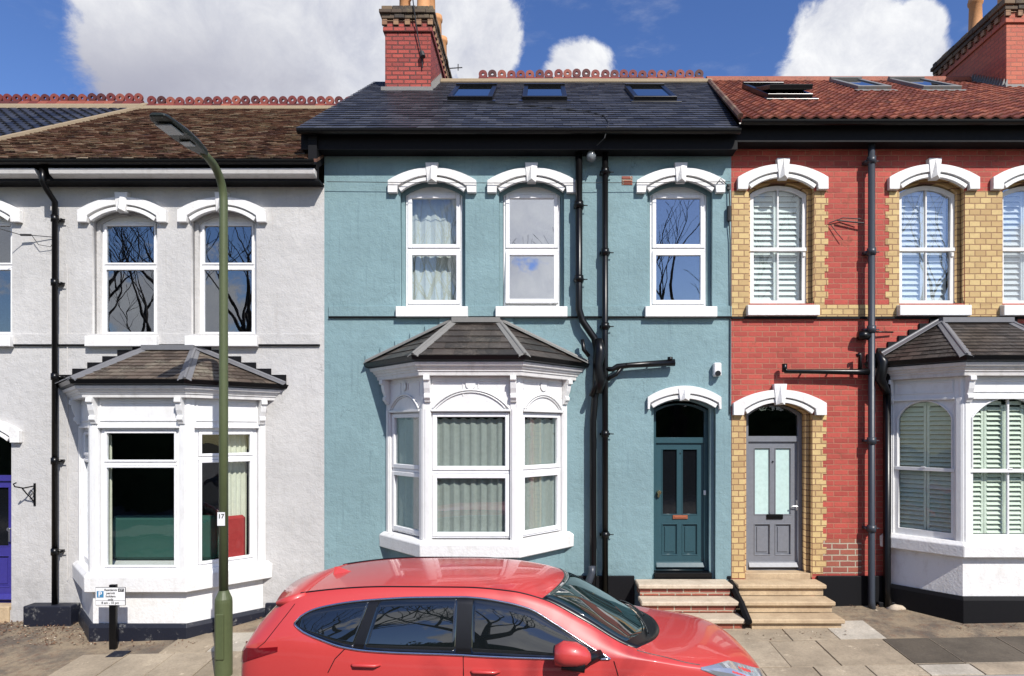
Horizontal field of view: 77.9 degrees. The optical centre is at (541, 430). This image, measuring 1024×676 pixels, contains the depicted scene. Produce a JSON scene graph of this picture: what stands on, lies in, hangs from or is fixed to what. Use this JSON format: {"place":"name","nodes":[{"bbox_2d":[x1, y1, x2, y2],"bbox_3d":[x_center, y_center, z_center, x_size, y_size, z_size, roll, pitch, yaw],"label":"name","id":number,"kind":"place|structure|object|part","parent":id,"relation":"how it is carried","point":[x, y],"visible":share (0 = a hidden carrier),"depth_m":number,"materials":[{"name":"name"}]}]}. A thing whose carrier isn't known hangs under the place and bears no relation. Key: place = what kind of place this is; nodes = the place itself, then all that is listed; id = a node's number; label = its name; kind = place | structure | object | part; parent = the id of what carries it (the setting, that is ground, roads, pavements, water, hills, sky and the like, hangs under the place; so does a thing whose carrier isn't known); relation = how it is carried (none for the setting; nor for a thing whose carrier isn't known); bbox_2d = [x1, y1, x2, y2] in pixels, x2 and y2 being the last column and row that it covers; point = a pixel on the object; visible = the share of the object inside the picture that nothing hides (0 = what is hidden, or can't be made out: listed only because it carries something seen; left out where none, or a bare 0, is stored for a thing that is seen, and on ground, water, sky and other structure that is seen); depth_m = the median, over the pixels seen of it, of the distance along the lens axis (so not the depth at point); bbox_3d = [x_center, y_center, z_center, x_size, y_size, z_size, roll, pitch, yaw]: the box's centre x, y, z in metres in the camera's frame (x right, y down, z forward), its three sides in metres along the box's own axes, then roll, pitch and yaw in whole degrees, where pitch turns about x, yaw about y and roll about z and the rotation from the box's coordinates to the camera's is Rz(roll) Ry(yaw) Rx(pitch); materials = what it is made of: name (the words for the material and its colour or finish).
{"place":"outdoors","nodes":[
{"label":"outdoors","id":0,"kind":"place"},
{"bbox_2d":[0,0,996,103],"label":"sky","id":1,"kind":"structure","parent":0,"point":[183,49],"materials":[{"name":"blue"}]},
{"bbox_2d":[241,557,763,675],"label":"parked car","id":2,"kind":"object","parent":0,"point":[444,616],"visible":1,"depth_m":5.39,"materials":[{"name":"red paint"}]},
{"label":"side window","id":3,"kind":"part","parent":2,"relation":"part of","materials":[{"name":"black glass"}]},
{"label":"side window","id":4,"kind":"part","parent":2,"relation":"part of","materials":[{"name":"black glass"}]},
{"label":"side window","id":5,"kind":"part","parent":2,"relation":"part of","materials":[{"name":"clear glass"}]},
{"bbox_2d":[0,606,1023,675],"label":"pavement","id":6,"kind":"structure","parent":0,"point":[42,658],"depth_m":8.56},
{"bbox_2d":[0,93,147,135],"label":"terraced house","id":7,"kind":"structure","parent":6,"relation":"on","point":[25,114],"depth_m":13.29,"materials":[{"name":"white paint"}]},
{"bbox_2d":[95,584,125,649],"bbox_3d":[-5.725,2.501,8.416,0.400,0.902,0.067,0,0,0],"label":"parking sign","id":8,"kind":"object","parent":6,"relation":"on","point":[113,596],"visible":1,"depth_m":8.39,"materials":[{"name":"metal"}]},
{"bbox_2d":[0,606,1021,648],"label":"leaf litter","id":9,"kind":"object","parent":6,"relation":"on","point":[174,640],"visible":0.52,"depth_m":8.90,"materials":[{"name":"brown plant"}]},
{"bbox_2d":[635,579,744,629],"bbox_3d":[2.080,2.615,9.040,1.370,0.770,0.919,0,0,0],"label":"doorstep","id":10,"kind":"object","parent":6,"relation":"on","point":[713,601],"visible":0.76,"depth_m":9.04,"materials":[{"name":"stone"}]},
{"bbox_2d":[731,579,844,628],"bbox_3d":[3.478,2.615,9.040,1.285,0.770,0.919,0,0,0],"label":"doorstep","id":11,"kind":"object","parent":6,"relation":"on","point":[784,603],"visible":0.69,"depth_m":8.91,"materials":[{"name":"stone"}]},
{"bbox_2d":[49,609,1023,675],"bbox_3d":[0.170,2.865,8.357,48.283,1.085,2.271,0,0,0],"label":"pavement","id":12,"kind":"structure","parent":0,"point":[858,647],"depth_m":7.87,"materials":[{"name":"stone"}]},
{"bbox_2d":[106,651,130,656],"bbox_3d":[-5.510,2.906,8.230,0.220,0.023,0.180,0,0,0],"label":"meter cover","id":13,"kind":"object","parent":12,"relation":"on","point":[118,653],"visible":1,"depth_m":8.21,"materials":[{"name":"grey metal"}]},
{"bbox_2d":[149,113,232,675],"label":"street lamp","id":14,"kind":"object","parent":12,"relation":"on","point":[177,131],"visible":1,"depth_m":7.52,"materials":[{"name":"green metal"}]},
{"bbox_2d":[215,614,223,659],"bbox_3d":[-3.807,2.440,7.484,0.095,0.541,0.052,0,0,0],"label":"access door","id":15,"kind":"structure","parent":14,"relation":"in","point":[219,618],"depth_m":7.46,"materials":[{"name":"green paint"}]},
{"bbox_3d":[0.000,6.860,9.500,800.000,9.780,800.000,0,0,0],"label":"ground","id":16,"kind":"structure","parent":0,"visible":0},
{"bbox_2d":[0,96,346,641],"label":"terraced house","id":17,"kind":"structure","parent":16,"relation":"on","point":[109,354],"depth_m":9.50,"materials":[{"name":"white paint"}]},
{"bbox_2d":[0,481,10,600],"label":"door","id":18,"kind":"structure","parent":17,"relation":"in","point":[5,486],"depth_m":9.72,"materials":[{"name":"blue paint"}]},
{"bbox_2d":[0,218,11,333],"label":"window","id":19,"kind":"structure","parent":17,"relation":"in","point":[3,222],"depth_m":9.62,"materials":[{"name":"white plastic"}]},
{"bbox_2d":[13,482,35,505],"bbox_3d":[-7.659,0.941,9.348,0.051,0.378,0.321,0,0,13],"label":"basket bracket","id":20,"kind":"object","parent":17,"relation":"attached to","point":[33,494],"visible":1,"depth_m":9.47,"materials":[{"name":"black metal"}]},
{"bbox_2d":[1,229,51,246],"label":"phone line","id":21,"kind":"object","parent":17,"relation":"attached to","point":[29,235],"visible":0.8,"depth_m":9.40,"materials":[{"name":"plastic"}]},
{"bbox_2d":[84,428,87,563],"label":"window","id":22,"kind":"structure","parent":17,"relation":"in","point":[85,429],"depth_m":9.37,"materials":[{"name":"white plastic"}]},
{"bbox_2d":[103,216,156,333],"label":"window","id":23,"kind":"structure","parent":17,"relation":"in","point":[126,221],"depth_m":9.63,"materials":[{"name":"white plastic"}]},
{"bbox_2d":[101,428,178,570],"bbox_3d":[-5.550,0.953,8.776,1.100,1.995,0.088,0,0,0],"label":"window","id":24,"kind":"structure","parent":17,"relation":"in","point":[105,461],"depth_m":8.75,"materials":[{"name":"white plastic"}]},
{"bbox_2d":[113,515,218,559],"bbox_3d":[-5.675,1.610,9.775,1.550,0.660,0.650,0,0,0],"label":"sofa","id":25,"kind":"object","parent":17,"relation":"in","point":[143,537],"visible":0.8,"depth_m":9.45,"materials":[{"name":"teal fabric"}]},
{"bbox_2d":[195,428,256,569],"bbox_3d":[-4.576,0.953,9.152,0.088,1.995,0.870,0,0,43],"label":"window","id":26,"kind":"structure","parent":17,"relation":"in","point":[200,458],"depth_m":9.18,"materials":[{"name":"white plastic"}]},
{"bbox_2d":[200,216,255,333],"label":"window","id":27,"kind":"structure","parent":17,"relation":"in","point":[233,221],"depth_m":9.64,"materials":[{"name":"white plastic"}]},
{"bbox_2d":[228,515,244,556],"bbox_3d":[-4.521,1.590,9.305,0.100,0.680,0.300,0,0,43],"label":"armchair","id":28,"kind":"object","parent":17,"relation":"on","point":[236,535],"visible":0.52,"depth_m":9.28,"materials":[{"name":"red fabric"}]},
{"bbox_2d":[296,0,751,624],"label":"terraced house","id":29,"kind":"structure","parent":16,"relation":"on","point":[526,310],"depth_m":9.50,"materials":[{"name":"teal paint"}]},
{"bbox_2d":[392,412,418,535],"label":"window","id":30,"kind":"structure","parent":29,"relation":"in","point":[407,468],"depth_m":9.24,"materials":[{"name":"white plastic"}]},
{"bbox_2d":[406,187,462,305],"bbox_3d":[-1.640,-2.792,9.716,0.860,1.843,0.208,0,0,0],"label":"window","id":31,"kind":"structure","parent":29,"relation":"in","point":[434,228],"depth_m":9.79,"materials":[{"name":"white plastic"}]},
{"bbox_2d":[432,411,509,537],"bbox_3d":[-0.980,0.610,8.788,1.150,1.760,0.113,0,0,0],"label":"window","id":32,"kind":"structure","parent":29,"relation":"in","point":[471,457],"depth_m":8.81,"materials":[{"name":"white plastic"}]},
{"bbox_2d":[503,187,559,305],"bbox_3d":[-0.155,-2.792,9.682,0.860,1.843,0.278,0,0,0],"label":"window","id":33,"kind":"structure","parent":29,"relation":"in","point":[531,215],"depth_m":9.62,"materials":[{"name":"white plastic"}]},
{"bbox_2d":[523,412,559,536],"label":"window","id":34,"kind":"structure","parent":29,"relation":"in","point":[541,438],"depth_m":9.20,"materials":[{"name":"white plastic"}]},
{"bbox_2d":[650,187,705,305],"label":"window","id":35,"kind":"structure","parent":29,"relation":"in","point":[672,192],"depth_m":9.61,"materials":[{"name":"white plastic"}]},
{"bbox_2d":[656,443,704,567],"bbox_3d":[2.130,1.163,9.742,0.742,1.935,0.145,0,0,0],"label":"door","id":36,"kind":"structure","parent":29,"relation":"in","point":[679,466],"depth_m":9.77,"materials":[{"name":"teal paint"}]},
{"bbox_2d":[713,363,720,376],"bbox_3d":[2.615,-0.909,9.434,0.110,0.201,0.129,0,0,0],"label":"security camera","id":37,"kind":"object","parent":29,"relation":"attached to","point":[716,369],"visible":1,"depth_m":9.39,"materials":[{"name":"white plastic"}]},
{"bbox_2d":[706,76,1023,623],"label":"terraced house","id":38,"kind":"structure","parent":16,"relation":"on","point":[877,342],"depth_m":9.49,"materials":[{"name":"red brick"}]},
{"bbox_2d":[748,442,798,567],"bbox_3d":[3.565,1.152,9.763,0.762,1.955,0.103,0,0,0],"label":"door","id":39,"kind":"structure","parent":38,"relation":"in","point":[772,466],"depth_m":9.77,"materials":[{"name":"grey paint"}]},
{"bbox_2d":[750,186,806,302],"bbox_3d":[3.600,-2.820,9.702,0.870,1.820,0.167,0,0,0],"label":"window","id":40,"kind":"structure","parent":38,"relation":"in","point":[775,251],"depth_m":9.75,"materials":[{"name":"white paint"}]},
{"bbox_2d":[894,399,954,539],"bbox_3d":[5.560,0.530,9.168,0.172,2.000,0.809,0,0,-39],"label":"window","id":41,"kind":"structure","parent":38,"relation":"in","point":[921,470],"depth_m":9.20,"materials":[{"name":"white paint"}]},
{"bbox_2d":[899,186,955,302],"bbox_3d":[5.860,-2.820,9.702,0.870,1.820,0.167,0,0,0],"label":"window","id":42,"kind":"structure","parent":38,"relation":"in","point":[922,251],"depth_m":9.75,"materials":[{"name":"white paint"}]},
{"bbox_2d":[971,399,1023,540],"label":"window","id":43,"kind":"structure","parent":38,"relation":"in","point":[989,529],"depth_m":8.86,"materials":[{"name":"white paint"}]},
{"bbox_2d":[1003,186,1023,302],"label":"window","id":44,"kind":"structure","parent":38,"relation":"in","point":[1011,251],"depth_m":9.75,"materials":[{"name":"white paint"}]},
{"bbox_2d":[930,0,1023,91],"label":"terraced house","id":45,"kind":"structure","parent":16,"relation":"on","point":[988,48],"depth_m":12.88,"materials":[{"name":"red brick"}]},
{"bbox_2d":[964,674,1023,675],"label":"kerb","id":46,"kind":"structure","parent":16,"relation":"on","point":[997,675],"depth_m":7.19,"materials":[{"name":"concrete"}]}
]}

